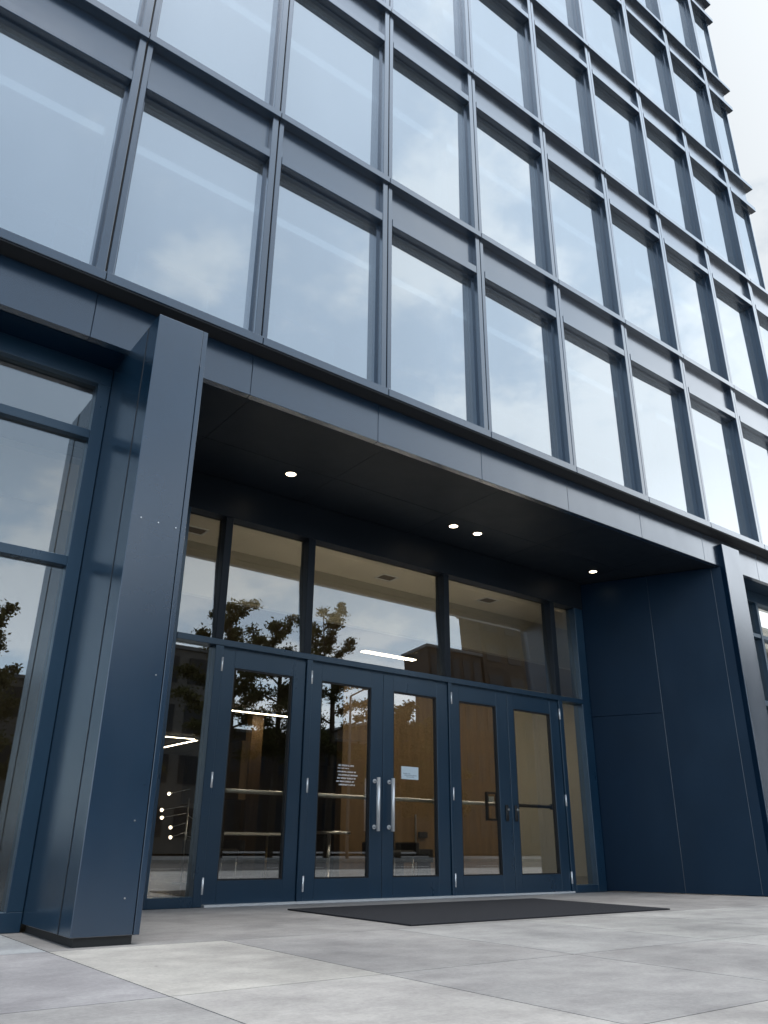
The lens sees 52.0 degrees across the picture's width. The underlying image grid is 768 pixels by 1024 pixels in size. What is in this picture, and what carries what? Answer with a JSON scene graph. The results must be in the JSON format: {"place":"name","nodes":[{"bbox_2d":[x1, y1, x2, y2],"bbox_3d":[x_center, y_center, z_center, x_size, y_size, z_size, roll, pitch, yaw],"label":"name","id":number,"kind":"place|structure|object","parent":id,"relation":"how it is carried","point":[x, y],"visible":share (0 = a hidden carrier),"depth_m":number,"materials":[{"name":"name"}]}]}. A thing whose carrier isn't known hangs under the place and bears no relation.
{"place":"outdoors","nodes":[
{"label":"outdoors","id":0,"kind":"place"},
{"bbox_2d":[0,891,767,1023],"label":"pavement","id":1,"kind":"structure","parent":0,"point":[694,959],"depth_m":3.80,"materials":[{"name":"concrete"}]},
{"bbox_2d":[0,0,767,947],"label":"office building","id":2,"kind":"structure","parent":1,"relation":"on","point":[398,286],"depth_m":9.56,"materials":[{"name":"blue paint"}]},
{"bbox_2d":[0,15,128,265],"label":"window","id":3,"kind":"structure","parent":2,"relation":"in","point":[61,116],"depth_m":6.70,"materials":[{"name":"clear glass"}]},
{"bbox_2d":[97,0,144,25],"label":"window","id":4,"kind":"structure","parent":2,"relation":"in","point":[132,10],"depth_m":7.68,"materials":[{"name":"clear glass"}]},
{"bbox_2d":[160,789,191,884],"bbox_3d":[-2.951,4.686,11.412,0.694,1.288,0.265,13,-26,-26],"label":"floor lamp","id":5,"kind":"object","parent":2,"relation":"on","point":[170,837],"visible":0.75,"depth_m":11.38,"materials":[{"name":"black metal"}]},
{"bbox_2d":[165,735,194,738],"bbox_3d":[-6.859,6.739,23.776,2.465,0.046,0.116,17,-28,-34],"label":"linear light","id":6,"kind":"object","parent":2,"relation":"attached to","point":[179,737],"visible":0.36,"depth_m":24.13,"materials":[{"name":"white plastic"}]},
{"bbox_2d":[164,739,197,747],"bbox_3d":[-7.064,7.747,26.166,0.116,0.046,3.915,17,-28,-34],"label":"linear light","id":7,"kind":"object","parent":2,"relation":"attached to","point":[179,743],"visible":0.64,"depth_m":25.50,"materials":[{"name":"white plastic"}]},
{"bbox_2d":[114,95,265,330],"bbox_3d":[-1.780,-2.747,7.379,1.309,2.183,0.101,17,-28,-34],"label":"window","id":8,"kind":"structure","parent":2,"relation":"in","point":[190,231],"depth_m":7.38,"materials":[{"name":"clear glass"}]},
{"bbox_2d":[188,525,209,535],"bbox_3d":[-2.327,0.227,9.701,0.290,0.010,0.232,17,-28,-34],"label":"ceiling vent","id":9,"kind":"object","parent":2,"relation":"attached to","point":[195,530],"visible":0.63,"depth_m":9.71,"materials":[{"name":"grey metal"}]},
{"bbox_2d":[182,828,244,879],"bbox_3d":[-2.504,5.011,11.476,0.740,0.748,0.609,17,-28,-34],"label":"lounge chair","id":10,"kind":"object","parent":2,"relation":"on","point":[235,848],"visible":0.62,"depth_m":11.49,"materials":[{"name":"black leather"}]},
{"bbox_2d":[156,0,280,104],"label":"window","id":11,"kind":"structure","parent":2,"relation":"in","point":[235,39],"depth_m":8.43,"materials":[{"name":"clear glass"}]},
{"bbox_2d":[184,832,280,877],"bbox_3d":[-2.380,5.618,12.864,1.595,0.712,0.812,17,-28,-34],"label":"lobby table","id":12,"kind":"object","parent":2,"relation":"on","point":[267,835],"visible":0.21,"depth_m":12.92,"materials":[{"name":"grey metal"}]},
{"bbox_2d":[201,649,305,904],"bbox_3d":[-1.337,2.681,8.099,1.037,2.400,0.194,17,-28,-34],"label":"entrance door","id":13,"kind":"structure","parent":2,"relation":"in","point":[214,890],"depth_m":8.01,"materials":[{"name":"blue paint"}]},
{"bbox_2d":[232,708,286,716],"bbox_3d":[-3.065,4.989,19.549,2.102,0.046,0.130,17,-28,-34],"label":"linear light","id":14,"kind":"object","parent":2,"relation":"attached to","point":[258,712],"visible":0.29,"depth_m":19.47,"materials":[{"name":"white plastic"}]},
{"bbox_2d":[284,471,297,476],"bbox_3d":[-1.027,-0.419,8.695,0.151,0.012,0.151,17,-28,-34],"label":"downlight","id":15,"kind":"object","parent":2,"relation":"attached to","point":[290,473],"visible":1,"depth_m":8.69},
{"bbox_2d":[267,171,377,382],"bbox_3d":[-0.626,-2.396,8.183,1.309,2.183,0.101,17,-28,-34],"label":"window","id":16,"kind":"structure","parent":2,"relation":"in","point":[323,302],"depth_m":8.20,"materials":[{"name":"clear glass"}]},
{"bbox_2d":[285,0,380,169],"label":"window","id":17,"kind":"structure","parent":2,"relation":"in","point":[333,89],"depth_m":9.35,"materials":[{"name":"clear glass"}]},
{"bbox_2d":[317,831,350,876],"bbox_3d":[-0.852,5.259,12.003,0.663,0.731,0.663,17,-28,-34],"label":"round table","id":18,"kind":"object","parent":2,"relation":"on","point":[328,833],"visible":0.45,"depth_m":11.94,"materials":[{"name":"metal"}]},
{"bbox_2d":[302,664,382,900],"bbox_3d":[-0.446,2.934,8.677,1.021,2.400,0.268,17,-28,-34],"label":"entrance door","id":19,"kind":"structure","parent":2,"relation":"in","point":[368,886],"depth_m":8.64,"materials":[{"name":"blue paint"}]},
{"bbox_2d":[374,573,399,581],"bbox_3d":[0.040,0.947,11.350,0.290,0.010,0.232,17,-28,-34],"label":"ceiling vent","id":20,"kind":"object","parent":2,"relation":"attached to","point":[386,577],"visible":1,"depth_m":11.34,"materials":[{"name":"grey metal"}]},
{"bbox_2d":[360,648,416,660],"bbox_3d":[0.086,2.435,13.432,1.131,0.046,0.145,17,-28,-34],"label":"linear light","id":21,"kind":"object","parent":2,"relation":"attached to","point":[386,654],"visible":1,"depth_m":13.37,"materials":[{"name":"white plastic"}]},
{"bbox_2d":[362,833,419,875],"bbox_3d":[0.094,5.446,12.446,0.739,0.748,0.609,17,-28,-34],"label":"lounge chair","id":22,"kind":"object","parent":2,"relation":"on","point":[407,849],"visible":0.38,"depth_m":12.46,"materials":[{"name":"black leather"}]},
{"bbox_2d":[401,766,417,779],"bbox_3d":[0.304,3.060,9.233,0.254,0.141,0.006,17,-28,-34],"label":"paper notice","id":23,"kind":"object","parent":2,"relation":"attached to","point":[411,773],"visible":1,"depth_m":9.23,"materials":[{"name":"grey paper"}]},
{"bbox_2d":[381,675,450,897],"bbox_3d":[0.366,3.181,9.243,1.005,2.400,0.268,17,-28,-34],"label":"entrance door","id":24,"kind":"structure","parent":2,"relation":"in","point":[439,884],"depth_m":9.18,"materials":[{"name":"blue paint"}]},
{"bbox_2d":[418,832,427,837],"bbox_3d":[0.686,5.707,13.927,0.188,0.094,0.055,17,-28,-34],"label":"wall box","id":25,"kind":"object","parent":2,"relation":"attached to","point":[422,834],"visible":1,"depth_m":13.89,"materials":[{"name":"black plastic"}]},
{"bbox_2d":[393,0,462,60],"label":"window","id":26,"kind":"structure","parent":2,"relation":"in","point":[440,20],"depth_m":11.22,"materials":[{"name":"clear glass"}]},
{"bbox_2d":[392,55,469,224],"bbox_3d":[0.555,-4.710,10.113,1.309,2.267,0.101,17,-28,-34],"label":"window","id":27,"kind":"structure","parent":2,"relation":"in","point":[429,154],"depth_m":10.17,"materials":[{"name":"clear glass"}]},
{"bbox_2d":[391,233,478,425],"bbox_3d":[0.529,-2.045,8.987,1.309,2.183,0.101,17,-28,-34],"label":"window","id":28,"kind":"structure","parent":2,"relation":"in","point":[433,355],"depth_m":9.02,"materials":[{"name":"clear glass"}]},
{"bbox_2d":[448,524,458,528],"bbox_3d":[0.888,0.180,10.069,0.151,0.012,0.151,17,-28,-34],"label":"downlight","id":29,"kind":"object","parent":2,"relation":"attached to","point":[453,526],"visible":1,"depth_m":10.07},
{"bbox_2d":[472,531,482,535],"bbox_3d":[1.222,0.282,10.303,0.151,0.012,0.151,17,-28,-34],"label":"downlight","id":30,"kind":"object","parent":2,"relation":"attached to","point":[477,533],"visible":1,"depth_m":10.29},
{"bbox_2d":[451,686,515,894],"bbox_3d":[1.185,3.443,9.844,1.016,2.400,0.213,17,-28,-34],"label":"entrance door","id":31,"kind":"structure","parent":2,"relation":"in","point":[504,882],"depth_m":9.82,"materials":[{"name":"blue paint"}]},
{"bbox_2d":[476,597,499,603],"bbox_3d":[1.628,1.387,12.355,0.290,0.010,0.232,17,-28,-34],"label":"ceiling vent","id":32,"kind":"object","parent":2,"relation":"attached to","point":[487,600],"visible":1,"depth_m":12.36,"materials":[{"name":"grey metal"}]},
{"bbox_2d":[470,0,532,113],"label":"window","id":33,"kind":"structure","parent":2,"relation":"in","point":[500,51],"depth_m":12.14,"materials":[{"name":"clear glass"}]},
{"bbox_2d":[476,114,546,271],"bbox_3d":[1.710,-4.359,10.917,1.309,2.267,0.101,17,-28,-34],"label":"window","id":34,"kind":"structure","parent":2,"relation":"in","point":[511,208],"depth_m":10.99,"materials":[{"name":"clear glass"}]},
{"bbox_2d":[485,284,563,460],"bbox_3d":[1.683,-1.694,9.791,1.309,2.183,0.101,17,-28,-34],"label":"window","id":35,"kind":"structure","parent":2,"relation":"in","point":[525,409],"depth_m":9.84,"materials":[{"name":"glass"}]},
{"bbox_2d":[506,695,572,892],"bbox_3d":[2.005,3.693,10.415,1.031,2.400,0.213,17,-28,-34],"label":"entrance door","id":36,"kind":"structure","parent":2,"relation":"in","point":[559,881],"depth_m":10.37,"materials":[{"name":"blue paint"}]},
{"bbox_2d":[540,0,578,34],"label":"window","id":37,"kind":"structure","parent":2,"relation":"in","point":[565,10],"depth_m":14.05,"materials":[{"name":"clear glass"}]},
{"bbox_2d":[535,32,594,160],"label":"window","id":38,"kind":"structure","parent":2,"relation":"in","point":[562,84],"depth_m":12.98,"materials":[{"name":"clear glass"}]},
{"bbox_2d":[548,165,613,311],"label":"window","id":39,"kind":"structure","parent":2,"relation":"in","point":[582,262],"depth_m":11.81,"materials":[{"name":"clear glass"}]},
{"bbox_2d":[588,570,597,573],"bbox_3d":[3.099,0.884,11.684,0.151,0.012,0.151,17,-28,-34],"label":"downlight","id":40,"kind":"object","parent":2,"relation":"attached to","point":[592,571],"visible":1,"depth_m":11.67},
{"bbox_2d":[563,327,636,490],"bbox_3d":[2.838,-1.343,10.595,1.309,2.183,0.101,17,-28,-34],"label":"window","id":41,"kind":"structure","parent":2,"relation":"in","point":[602,441],"depth_m":10.66,"materials":[{"name":"glass"}]},
{"bbox_2d":[582,0,629,78],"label":"window","id":42,"kind":"structure","parent":2,"relation":"in","point":[602,17],"depth_m":14.91,"materials":[{"name":"clear glass"}]},
{"bbox_2d":[593,80,648,200],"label":"window","id":43,"kind":"structure","parent":2,"relation":"in","point":[622,156],"depth_m":13.79,"materials":[{"name":"clear glass"}]},
{"bbox_2d":[610,210,671,346],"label":"window","id":44,"kind":"structure","parent":2,"relation":"in","point":[644,306],"depth_m":12.63,"materials":[{"name":"clear glass"}]},
{"bbox_2d":[639,0,655,15],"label":"window","id":45,"kind":"structure","parent":2,"relation":"in","point":[649,4],"depth_m":16.85,"materials":[{"name":"glass"}]},
{"bbox_2d":[627,17,674,118],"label":"window","id":46,"kind":"structure","parent":2,"relation":"in","point":[652,78],"depth_m":15.78,"materials":[{"name":"clear glass"}]},
{"bbox_2d":[631,365,698,516],"bbox_3d":[3.992,-0.992,11.399,1.309,2.183,0.101,17,-28,-34],"label":"window","id":47,"kind":"structure","parent":2,"relation":"in","point":[668,471],"depth_m":11.47,"materials":[{"name":"clear glass"}]},
{"bbox_2d":[645,124,696,237],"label":"window","id":48,"kind":"structure","parent":2,"relation":"in","point":[671,187],"depth_m":14.61,"materials":[{"name":"clear glass"}]},
{"bbox_2d":[660,0,694,53],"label":"window","id":49,"kind":"structure","parent":2,"relation":"in","point":[675,18],"depth_m":17.68,"materials":[{"name":"clear glass"}]},
{"bbox_2d":[671,58,715,154],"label":"window","id":50,"kind":"structure","parent":2,"relation":"in","point":[692,103],"depth_m":16.59,"materials":[{"name":"clear glass"}]},
{"bbox_2d":[665,249,722,377],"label":"window","id":51,"kind":"structure","parent":2,"relation":"in","point":[698,341],"depth_m":13.44,"materials":[{"name":"glass"}]},
{"bbox_2d":[692,7,718,77],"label":"window","id":52,"kind":"structure","parent":2,"relation":"in","point":[706,48],"depth_m":18.42,"materials":[{"name":"clear glass"}]},
{"bbox_2d":[691,163,739,269],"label":"window","id":53,"kind":"structure","parent":2,"relation":"in","point":[718,233],"depth_m":15.43,"materials":[{"name":"clear glass"}]},
{"bbox_2d":[690,398,752,538],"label":"window","id":54,"kind":"structure","parent":2,"relation":"in","point":[720,467],"depth_m":12.30,"materials":[{"name":"clear glass"}]},
{"bbox_2d":[710,95,740,176],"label":"window","id":55,"kind":"structure","parent":2,"relation":"in","point":[726,140],"depth_m":17.26,"materials":[{"name":"clear glass"}]},
{"bbox_2d":[714,284,767,404],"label":"window","id":56,"kind":"structure","parent":2,"relation":"in","point":[746,374],"depth_m":14.26,"materials":[{"name":"clear glass"}]},
{"bbox_2d":[732,197,765,289],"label":"window","id":57,"kind":"structure","parent":2,"relation":"in","point":[742,214],"depth_m":16.10,"materials":[{"name":"glass"}]},
{"bbox_2d":[741,426,767,545],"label":"window","id":58,"kind":"structure","parent":2,"relation":"in","point":[756,447],"depth_m":13.10,"materials":[{"name":"glass"}]},
{"bbox_2d":[757,315,767,362],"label":"window","id":59,"kind":"structure","parent":2,"relation":"in","point":[763,324],"depth_m":15.12,"materials":[{"name":"clear glass"}]},
{"bbox_2d":[287,898,669,925],"bbox_3d":[0.942,3.702,7.342,3.212,0.012,1.769,17,-28,-34],"label":"entrance mat","id":60,"kind":"object","parent":1,"relation":"on","point":[420,914],"visible":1,"depth_m":7.08,"materials":[{"name":"black rubber"}]},
{"bbox_2d":[393,849,432,875],"bbox_3d":[0.444,5.893,13.160,0.696,0.487,0.377,17,-28,-34],"label":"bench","id":61,"kind":"object","parent":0,"point":[423,859],"visible":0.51,"depth_m":13.14,"materials":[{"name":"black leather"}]},
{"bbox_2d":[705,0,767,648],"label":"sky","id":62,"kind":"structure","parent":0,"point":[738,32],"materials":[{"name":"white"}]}
]}

